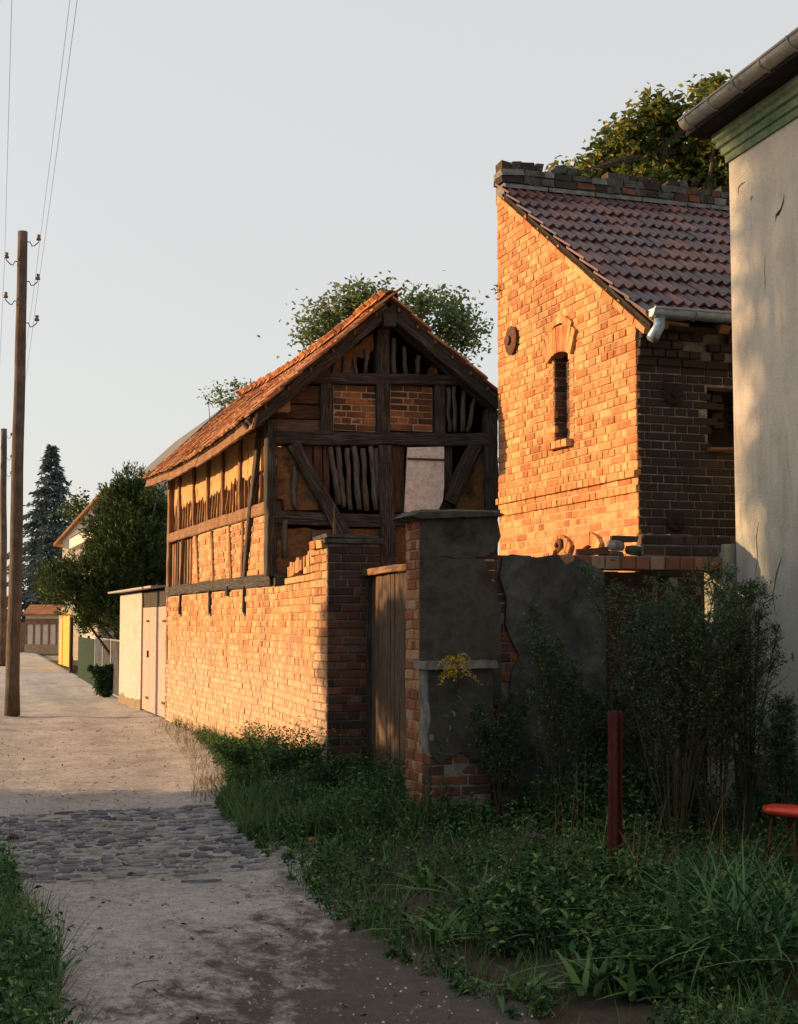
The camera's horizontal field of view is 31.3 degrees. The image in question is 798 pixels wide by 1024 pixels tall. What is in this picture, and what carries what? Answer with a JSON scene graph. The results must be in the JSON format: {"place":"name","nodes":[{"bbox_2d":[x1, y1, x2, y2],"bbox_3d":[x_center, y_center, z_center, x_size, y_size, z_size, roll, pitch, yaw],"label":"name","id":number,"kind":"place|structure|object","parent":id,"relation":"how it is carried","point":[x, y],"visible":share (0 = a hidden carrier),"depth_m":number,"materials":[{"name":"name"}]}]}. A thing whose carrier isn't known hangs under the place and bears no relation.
{"place":"outdoors","nodes":[
{"label":"outdoors","id":0,"kind":"place"},
{"bbox_2d":[20,622,24,652],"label":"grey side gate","id":1,"kind":"structure","parent":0,"point":[22,641],"depth_m":75.01,"materials":[{"name":"grey metal"}]},
{"bbox_2d":[38,653,58,659],"bbox_3d":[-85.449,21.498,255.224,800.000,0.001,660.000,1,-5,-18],"label":"ground","id":2,"kind":"structure","parent":0,"point":[51,656],"depth_m":71.47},
{"bbox_2d":[22,605,60,653],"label":"timber framed outhouse","id":3,"kind":"structure","parent":2,"relation":"on","point":[41,629],"depth_m":74.06,"materials":[{"name":"wood"}]},
{"bbox_2d":[7,444,78,621],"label":"blue spruce","id":4,"kind":"object","parent":2,"relation":"on","point":[46,533],"visible":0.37,"depth_m":82.00,"materials":[{"name":"green plant"}]},
{"bbox_2d":[51,487,90,522],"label":"distant tree","id":5,"kind":"object","parent":2,"relation":"on","point":[77,504],"visible":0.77,"depth_m":69.47,"materials":[{"name":"green plant"}]},
{"bbox_2d":[108,585,170,717],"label":"garden shed","id":6,"kind":"structure","parent":2,"relation":"on","point":[142,668],"depth_m":25.71,"materials":[{"name":"beige paint"}]},
{"bbox_2d":[142,607,149,710],"bbox_3d":[-4.514,2.621,25.418,0.055,1.820,0.761,1,-5,-18],"label":"door","id":7,"kind":"structure","parent":6,"relation":"in","point":[146,611],"depth_m":25.40,"materials":[{"name":"pink paint"}]},
{"bbox_2d":[148,606,165,717],"bbox_3d":[-4.104,2.526,24.194,0.055,1.820,1.786,1,-5,-18],"label":"door","id":8,"kind":"structure","parent":6,"relation":"in","point":[157,634],"depth_m":24.14,"materials":[{"name":"beige paint"}]},
{"bbox_2d":[68,409,222,638],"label":"grey roofed house","id":9,"kind":"structure","parent":2,"relation":"on","point":[76,540],"depth_m":54.49,"materials":[{"name":"beige paint"}]},
{"bbox_2d":[142,287,498,743],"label":"timber framed barn","id":10,"kind":"structure","parent":2,"relation":"on","point":[375,414],"depth_m":17.07,"materials":[{"name":"brick"}]},
{"bbox_2d":[257,270,493,366],"bbox_3d":[-0.236,-0.739,30.632,5.678,9.449,2.926,0,-4,-6],"label":"ash tree","id":11,"kind":"object","parent":2,"relation":"on","point":[460,322],"visible":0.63,"depth_m":30.56,"materials":[{"name":"green plant"}]},
{"bbox_2d":[1,660,797,1023],"bbox_3d":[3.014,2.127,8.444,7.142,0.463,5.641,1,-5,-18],"label":"verge grass","id":12,"kind":"structure","parent":2,"relation":"on","point":[545,977],"depth_m":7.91,"materials":[{"name":"green plant"}]},
{"bbox_2d":[0,831,84,1023],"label":"verge weeds","id":13,"kind":"object","parent":12,"relation":"on","point":[35,991],"visible":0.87,"depth_m":5.73,"materials":[{"name":"green plant"}]},
{"bbox_2d":[69,616,72,672],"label":"dark board fence","id":14,"kind":"object","parent":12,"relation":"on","point":[70,645],"visible":0.91,"depth_m":44.99,"materials":[{"name":"brown wood"}]},
{"bbox_2d":[0,817,151,1023],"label":"verge grass","id":15,"kind":"structure","parent":12,"relation":"on","point":[6,917],"depth_m":6.25,"materials":[{"name":"green plant"}]},
{"bbox_2d":[29,460,167,695],"bbox_3d":[-6.363,1.409,31.067,3.341,5.190,2.242,0,-4,-3],"label":"yew tree","id":16,"kind":"object","parent":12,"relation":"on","point":[122,551],"visible":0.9,"depth_m":30.71,"materials":[{"name":"green plant"}]},
{"bbox_2d":[175,719,244,764],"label":"wall weeds","id":17,"kind":"object","parent":12,"relation":"on","point":[211,751],"depth_m":18.50,"materials":[{"name":"green plant"}]},
{"bbox_2d":[197,377,254,418],"bbox_3d":[-4.150,0.428,33.833,1.396,7.590,2.050,1,-5,-18],"label":"young birch","id":18,"kind":"object","parent":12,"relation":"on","point":[236,386],"visible":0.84,"depth_m":34.01,"materials":[{"name":"green plant"}]},
{"bbox_2d":[167,715,289,785],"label":"verge grass","id":19,"kind":"structure","parent":12,"relation":"on","point":[214,739],"depth_m":18.18,"materials":[{"name":"green plant"}]},
{"bbox_2d":[208,733,281,771],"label":"weed bush","id":20,"kind":"object","parent":12,"relation":"on","point":[236,754],"visible":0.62,"depth_m":13.65,"materials":[{"name":"green plant"}]},
{"bbox_2d":[249,752,278,782],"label":"long leaved clump","id":21,"kind":"object","parent":12,"relation":"on","point":[264,769],"visible":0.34,"depth_m":12.75,"materials":[{"name":"green plant"}]},
{"bbox_2d":[212,715,340,789],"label":"wall weeds","id":22,"kind":"object","parent":12,"relation":"on","point":[259,740],"depth_m":13.04,"materials":[{"name":"green plant"}]},
{"bbox_2d":[272,550,314,757],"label":"garden wall","id":23,"kind":"structure","parent":12,"relation":"on","point":[292,660],"depth_m":14.85,"materials":[{"name":"brick"}]},
{"bbox_2d":[261,742,325,782],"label":"weed bush","id":24,"kind":"object","parent":12,"relation":"on","point":[279,757],"visible":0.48,"depth_m":12.63,"materials":[{"name":"green plant"}]},
{"bbox_2d":[261,827,384,869],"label":"long leaved clump","id":25,"kind":"object","parent":12,"relation":"on","point":[330,847],"visible":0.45,"depth_m":9.43,"materials":[{"name":"green plant"}]},
{"bbox_2d":[189,744,477,845],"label":"verge grass","id":26,"kind":"structure","parent":12,"relation":"on","point":[255,816],"depth_m":10.66,"materials":[{"name":"green plant"}]},
{"bbox_2d":[298,752,375,795],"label":"weed bush","id":27,"kind":"object","parent":12,"relation":"on","point":[327,773],"visible":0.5,"depth_m":11.73,"materials":[{"name":"green plant"}]},
{"bbox_2d":[309,533,383,769],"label":"brick pier","id":28,"kind":"structure","parent":12,"relation":"on","point":[341,562],"depth_m":13.23,"materials":[{"name":"brick"}]},
{"bbox_2d":[214,736,480,851],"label":"gate weeds","id":29,"kind":"object","parent":12,"relation":"on","point":[353,790],"visible":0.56,"depth_m":10.73,"materials":[{"name":"green plant"}]},
{"bbox_2d":[362,564,406,781],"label":"board gate","id":30,"kind":"structure","parent":12,"relation":"on","point":[386,650],"depth_m":12.77,"materials":[{"name":"brown wood"}]},
{"bbox_2d":[368,860,473,894],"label":"dock plant","id":31,"kind":"object","parent":12,"relation":"on","point":[421,880],"visible":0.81,"depth_m":8.32,"materials":[{"name":"green plant"}]},
{"bbox_2d":[359,906,489,942],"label":"dock plant","id":32,"kind":"object","parent":12,"relation":"on","point":[453,918],"visible":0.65,"depth_m":7.10,"materials":[{"name":"green plant"}]},
{"bbox_2d":[388,859,499,907],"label":"dock plant","id":33,"kind":"object","parent":12,"relation":"on","point":[465,891],"visible":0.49,"depth_m":8.00,"materials":[{"name":"green plant"}]},
{"bbox_2d":[394,806,493,838],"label":"long leaved clump","id":34,"kind":"object","parent":12,"relation":"on","point":[442,821],"visible":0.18,"depth_m":10.36,"materials":[{"name":"green plant"}]},
{"bbox_2d":[392,509,504,830],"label":"gate pillar","id":35,"kind":"structure","parent":12,"relation":"on","point":[453,606],"depth_m":10.87,"materials":[{"name":"brick"}]},
{"bbox_2d":[435,653,480,826],"bbox_3d":[0.424,1.712,10.317,0.345,1.381,0.248,-2,-5,26],"label":"goldenrod","id":36,"kind":"object","parent":12,"relation":"on","point":[453,659],"visible":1,"depth_m":10.32,"materials":[{"name":"green plant"}]},
{"bbox_2d":[428,798,496,834],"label":"weed bush","id":37,"kind":"object","parent":12,"relation":"on","point":[485,813],"visible":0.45,"depth_m":10.26,"materials":[{"name":"green plant"}]},
{"bbox_2d":[465,689,536,825],"bbox_3d":[0.759,1.823,10.587,0.434,1.002,0.620,-3,-5,31],"label":"mugwort bush","id":38,"kind":"object","parent":12,"relation":"on","point":[502,760],"visible":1,"depth_m":10.60,"materials":[{"name":"green plant"}]},
{"bbox_2d":[441,907,562,967],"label":"dock plant","id":39,"kind":"object","parent":12,"relation":"on","point":[524,949],"visible":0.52,"depth_m":6.81,"materials":[{"name":"green plant"}]},
{"bbox_2d":[458,964,578,1014],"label":"dock plant","id":40,"kind":"object","parent":12,"relation":"on","point":[516,983],"visible":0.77,"depth_m":6.06,"materials":[{"name":"green plant"}]},
{"bbox_2d":[260,788,797,1023],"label":"verge weeds","id":41,"kind":"object","parent":12,"relation":"on","point":[472,908],"visible":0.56,"depth_m":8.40,"materials":[{"name":"green plant"}]},
{"bbox_2d":[520,831,548,847],"bbox_3d":[0.903,2.180,9.456,0.187,0.115,0.186,3,-5,-35],"label":"stone","id":42,"kind":"object","parent":12,"relation":"on","point":[543,836],"visible":0.49,"depth_m":9.39,"materials":[{"name":"stone"}]},
{"bbox_2d":[495,839,590,873],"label":"dock plant","id":43,"kind":"object","parent":12,"relation":"on","point":[555,853],"visible":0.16,"depth_m":8.80,"materials":[{"name":"green plant"}]},
{"bbox_2d":[525,747,587,834],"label":"dead stalks","id":44,"kind":"object","parent":12,"relation":"on","point":[564,796],"visible":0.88,"depth_m":9.97,"materials":[{"name":"brown plant"}]},
{"bbox_2d":[517,599,607,831],"bbox_3d":[1.150,1.469,10.335,0.689,1.670,0.566,1,-5,-18],"label":"mugwort bush","id":45,"kind":"object","parent":12,"relation":"on","point":[549,701],"visible":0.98,"depth_m":10.26,"materials":[{"name":"green plant"}]},
{"bbox_2d":[532,860,607,898],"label":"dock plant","id":46,"kind":"object","parent":12,"relation":"on","point":[566,865],"visible":0.09,"depth_m":7.58,"materials":[{"name":"green plant"}]},
{"bbox_2d":[552,765,600,860],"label":"dead stalks","id":47,"kind":"object","parent":12,"relation":"on","point":[571,825],"visible":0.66,"depth_m":8.37,"materials":[{"name":"brown plant"}]},
{"bbox_2d":[549,940,627,996],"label":"dock plant","id":48,"kind":"object","parent":12,"relation":"on","point":[587,972],"visible":0.94,"depth_m":6.05,"materials":[{"name":"green plant"}]},
{"bbox_2d":[561,670,641,797],"bbox_3d":[1.579,1.772,10.947,0.694,1.149,0.578,1,-5,-18],"label":"mugwort bush","id":49,"kind":"object","parent":12,"relation":"on","point":[598,744],"visible":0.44,"depth_m":10.92,"materials":[{"name":"green plant"}]},
{"bbox_2d":[608,711,622,867],"bbox_3d":[1.260,1.706,8.284,0.060,1.081,0.060,5,-7,-42],"label":"steel post","id":50,"kind":"object","parent":12,"relation":"on","point":[615,808],"visible":0.64,"depth_m":8.28,"materials":[{"name":"red metal"}]},
{"bbox_2d":[494,533,738,816],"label":"yard wall","id":51,"kind":"structure","parent":12,"relation":"on","point":[554,586],"depth_m":11.34,"materials":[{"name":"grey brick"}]},
{"bbox_2d":[466,789,791,895],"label":"dry grass","id":52,"kind":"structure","parent":12,"relation":"on","point":[677,845],"depth_m":8.37,"materials":[{"name":"green plant"}]},
{"bbox_2d":[590,588,684,817],"bbox_3d":[1.762,1.417,10.337,0.789,1.765,0.680,-3,-6,37],"label":"mugwort bush","id":53,"kind":"object","parent":12,"relation":"on","point":[630,623],"visible":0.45,"depth_m":10.33,"materials":[{"name":"green plant"}]},
{"bbox_2d":[545,69,732,190],"bbox_3d":[4.744,-2.045,23.612,5.102,10.975,2.854,0,-4,4],"label":"walnut tree","id":54,"kind":"object","parent":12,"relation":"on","point":[643,143],"visible":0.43,"depth_m":23.69,"materials":[{"name":"green plant"}]},
{"bbox_2d":[481,835,797,995],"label":"long leaved clump","id":55,"kind":"object","parent":12,"relation":"on","point":[753,916],"visible":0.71,"depth_m":6.33,"materials":[{"name":"green plant"}]},
{"bbox_2d":[502,739,797,838],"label":"yard undergrowth","id":56,"kind":"object","parent":12,"relation":"on","point":[599,793],"visible":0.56,"depth_m":10.26,"materials":[{"name":"green plant"}]},
{"bbox_2d":[598,959,724,1006],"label":"dock plant","id":57,"kind":"object","parent":12,"relation":"on","point":[630,988],"visible":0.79,"depth_m":5.89,"materials":[{"name":"green plant"}]},
{"bbox_2d":[616,856,707,901],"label":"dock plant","id":58,"kind":"object","parent":12,"relation":"on","point":[636,878],"visible":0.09,"depth_m":7.71,"materials":[{"name":"green plant"}]},
{"bbox_2d":[573,551,765,847],"bbox_3d":[1.846,1.254,9.612,1.298,2.008,0.916,1,-5,-18],"label":"mugwort bush","id":59,"kind":"object","parent":12,"relation":"on","point":[681,716],"visible":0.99,"depth_m":9.58,"materials":[{"name":"green plant"}]},
{"bbox_2d":[549,842,792,947],"bbox_3d":[1.511,1.887,7.068,1.480,0.536,1.828,1,-5,-18],"label":"long leaved clump","id":60,"kind":"object","parent":12,"relation":"on","point":[708,886],"visible":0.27,"depth_m":7.03,"materials":[{"name":"green plant"}]},
{"bbox_2d":[551,891,797,1023],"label":"corner grass","id":61,"kind":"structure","parent":12,"relation":"on","point":[751,994],"depth_m":5.75,"materials":[{"name":"green plant"}]},
{"bbox_2d":[637,581,764,841],"bbox_3d":[2.099,1.373,9.853,0.849,1.802,0.809,-2,-5,19],"label":"mugwort bush","id":62,"kind":"object","parent":12,"relation":"on","point":[721,743],"visible":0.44,"depth_m":9.82,"materials":[{"name":"green plant"}]},
{"bbox_2d":[635,834,794,911],"bbox_3d":[1.859,1.907,7.482,1.408,0.375,1.586,-1,-5,14],"label":"long leaved clump","id":63,"kind":"object","parent":12,"relation":"on","point":[748,873],"visible":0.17,"depth_m":7.65,"materials":[{"name":"green plant"}]},
{"bbox_2d":[633,898,797,1023],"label":"corner weeds","id":64,"kind":"object","parent":12,"relation":"on","point":[756,1016],"visible":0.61,"depth_m":5.84,"materials":[{"name":"green plant"}]},
{"bbox_2d":[672,924,776,938],"bbox_3d":[1.481,1.994,6.640,0.600,0.118,0.036,-2,-4,-4],"label":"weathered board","id":65,"kind":"object","parent":12,"relation":"on","point":[757,935],"visible":0.02,"depth_m":6.64,"materials":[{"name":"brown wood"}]},
{"bbox_2d":[697,777,751,872],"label":"dead stalks","id":66,"kind":"object","parent":12,"relation":"on","point":[722,830],"visible":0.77,"depth_m":8.36,"materials":[{"name":"brown plant"}]},
{"bbox_2d":[662,939,795,966],"bbox_3d":[1.501,1.981,6.345,0.700,0.120,0.037,-1,-4,-7],"label":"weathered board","id":67,"kind":"object","parent":12,"relation":"on","point":[793,948],"visible":0.03,"depth_m":6.36,"materials":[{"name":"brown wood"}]},
{"bbox_2d":[677,27,797,815],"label":"plastered house","id":68,"kind":"structure","parent":12,"relation":"on","point":[745,120],"depth_m":11.33,"materials":[{"name":"paint"}]},
{"bbox_2d":[701,957,797,983],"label":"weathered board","id":69,"kind":"object","parent":12,"relation":"on","point":[786,975],"visible":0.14,"depth_m":6.06,"materials":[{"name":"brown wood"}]},
{"bbox_2d":[710,776,794,817],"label":"long leaved clump","id":70,"kind":"object","parent":12,"relation":"on","point":[756,800],"visible":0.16,"depth_m":11.02,"materials":[{"name":"green plant"}]},
{"bbox_2d":[709,578,796,838],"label":"mugwort bush","id":71,"kind":"object","parent":12,"relation":"on","point":[748,792],"visible":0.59,"depth_m":9.98,"materials":[{"name":"green plant"}]},
{"bbox_2d":[741,690,797,842],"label":"mugwort bush","id":72,"kind":"object","parent":12,"relation":"on","point":[782,746],"visible":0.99,"depth_m":9.67,"materials":[{"name":"green plant"}]},
{"bbox_2d":[762,804,797,871],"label":"stool","id":73,"kind":"object","parent":12,"relation":"on","point":[787,811],"visible":0.89,"depth_m":8.59,"materials":[{"name":"red plastic"}]},
{"bbox_2d":[493,160,739,790],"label":"brick outbuilding","id":74,"kind":"structure","parent":2,"relation":"on","point":[615,370],"depth_m":13.99,"materials":[{"name":"orange brick"}]},
{"bbox_2d":[490,283,500,299],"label":"wall sprig","id":75,"kind":"object","parent":74,"relation":"attached to","point":[495,289],"depth_m":15.93,"materials":[{"name":"plant"}]},
{"bbox_2d":[707,391,733,446],"bbox_3d":[3.055,-0.837,13.326,0.820,0.776,0.030,1,-5,-18],"label":"window back","id":76,"kind":"structure","parent":74,"relation":"in","point":[724,437],"depth_m":13.30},
{"bbox_2d":[53,487,110,659],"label":"white gabled house","id":77,"kind":"structure","parent":0,"point":[62,540],"depth_m":61.12,"materials":[{"name":"white plaster"},{"name":"clay tile"},{"name":"glass"}]},
{"bbox_2d":[159,714,228,803],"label":"dry grass","id":78,"kind":"structure","parent":0,"point":[205,784],"depth_m":15.93,"materials":[{"name":"beige plant"}]},
{"bbox_2d":[0,652,538,1023],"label":"lane","id":79,"kind":"structure","parent":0,"point":[52,695],"depth_m":7.55,"materials":[{"name":"grey concrete"}]},
{"bbox_2d":[0,428,11,665],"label":"utility pole","id":80,"kind":"object","parent":79,"relation":"on","point":[3,548],"visible":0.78,"depth_m":52.23,"materials":[{"name":"brown wood"}]},
{"bbox_2d":[3,230,40,715],"bbox_3d":[-6.639,-0.724,24.779,0.632,8.475,0.275,1,-5,-18],"label":"utility pole","id":81,"kind":"object","parent":79,"relation":"on","point":[12,689],"visible":1,"depth_m":24.67,"materials":[{"name":"brown wood"}]},
{"bbox_2d":[0,259,4,350],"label":"overhead wire","id":82,"kind":"object","parent":81,"relation":"attached to","point":[2,303],"visible":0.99,"depth_m":28.29,"materials":[{"name":"black metal"}]},
{"bbox_2d":[5,1,11,234],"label":"overhead wire","id":83,"kind":"object","parent":81,"relation":"attached to","point":[8,113],"visible":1,"depth_m":17.00,"materials":[{"name":"black metal"}]},
{"bbox_2d":[26,237,40,345],"bbox_3d":[-10.346,-3.736,38.945,0.005,0.435,28.724,1,-5,-16],"label":"overhead wire","id":84,"kind":"object","parent":81,"relation":"attached to","point":[33,291],"visible":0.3,"depth_m":28.72,"materials":[{"name":"black metal"}]},
{"bbox_2d":[40,1,69,236],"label":"overhead wire","id":85,"kind":"object","parent":81,"relation":"attached to","point":[56,110],"visible":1,"depth_m":18.49,"materials":[{"name":"black metal"}]},
{"bbox_2d":[39,3,76,276],"bbox_3d":[-1.171,-5.785,6.911,0.005,0.778,38.040,1,-5,-16],"label":"overhead wire","id":86,"kind":"object","parent":81,"relation":"attached to","point":[60,125],"visible":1,"depth_m":16.87,"materials":[{"name":"black metal"}]},
{"bbox_2d":[59,613,72,666],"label":"yellow gate","id":87,"kind":"structure","parent":79,"relation":"on","point":[64,640],"depth_m":51.19,"materials":[{"name":"yellow metal"}]},
{"bbox_2d":[78,636,94,684],"bbox_3d":[-8.318,3.926,37.983,0.103,1.240,6.985,1,-5,-16],"label":"slat fence","id":88,"kind":"object","parent":79,"relation":"on","point":[86,652],"visible":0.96,"depth_m":37.99,"materials":[{"name":"green paint"}]},
{"bbox_2d":[87,663,118,697],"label":"round bush","id":89,"kind":"object","parent":79,"relation":"on","point":[102,675],"visible":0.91,"depth_m":30.12,"materials":[{"name":"green plant"}]},
{"bbox_2d":[94,637,119,697],"bbox_3d":[-6.489,3.436,31.603,0.052,1.270,6.248,1,-5,-17],"label":"chain link fence","id":90,"kind":"object","parent":79,"relation":"on","point":[102,657],"visible":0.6,"depth_m":30.61,"materials":[{"name":"metal"}]},
{"bbox_2d":[0,804,353,884],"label":"cobbled crossing","id":91,"kind":"object","parent":79,"relation":"on","point":[70,853],"visible":0.78,"depth_m":10.13,"materials":[{"name":"stone"}]},
{"bbox_2d":[6,834,18,840],"bbox_3d":[-2.885,2.430,10.613,0.088,0.059,0.094,1,-4,-7],"label":"stone","id":92,"kind":"object","parent":91,"relation":"on","point":[12,838],"visible":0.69,"depth_m":10.58,"materials":[{"name":"grey stone"}]},
{"bbox_2d":[21,721,338,985],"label":"twigs","id":93,"kind":"object","parent":79,"relation":"on","point":[131,839],"visible":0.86,"depth_m":9.87,"materials":[{"name":"brown wood"}]},
{"bbox_2d":[1,720,509,1023],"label":"fallen leaves","id":94,"kind":"object","parent":79,"relation":"on","point":[200,996],"visible":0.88,"depth_m":8.04,"materials":[{"name":"brown plant"}]},
{"bbox_2d":[0,720,552,1023],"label":"pebbles","id":95,"kind":"object","parent":79,"relation":"on","point":[229,992],"visible":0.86,"depth_m":7.14,"materials":[{"name":"grey stone"}]},
{"bbox_2d":[0,0,797,612],"label":"sky","id":96,"kind":"structure","parent":0,"point":[217,161],"materials":[{"name":"white"}]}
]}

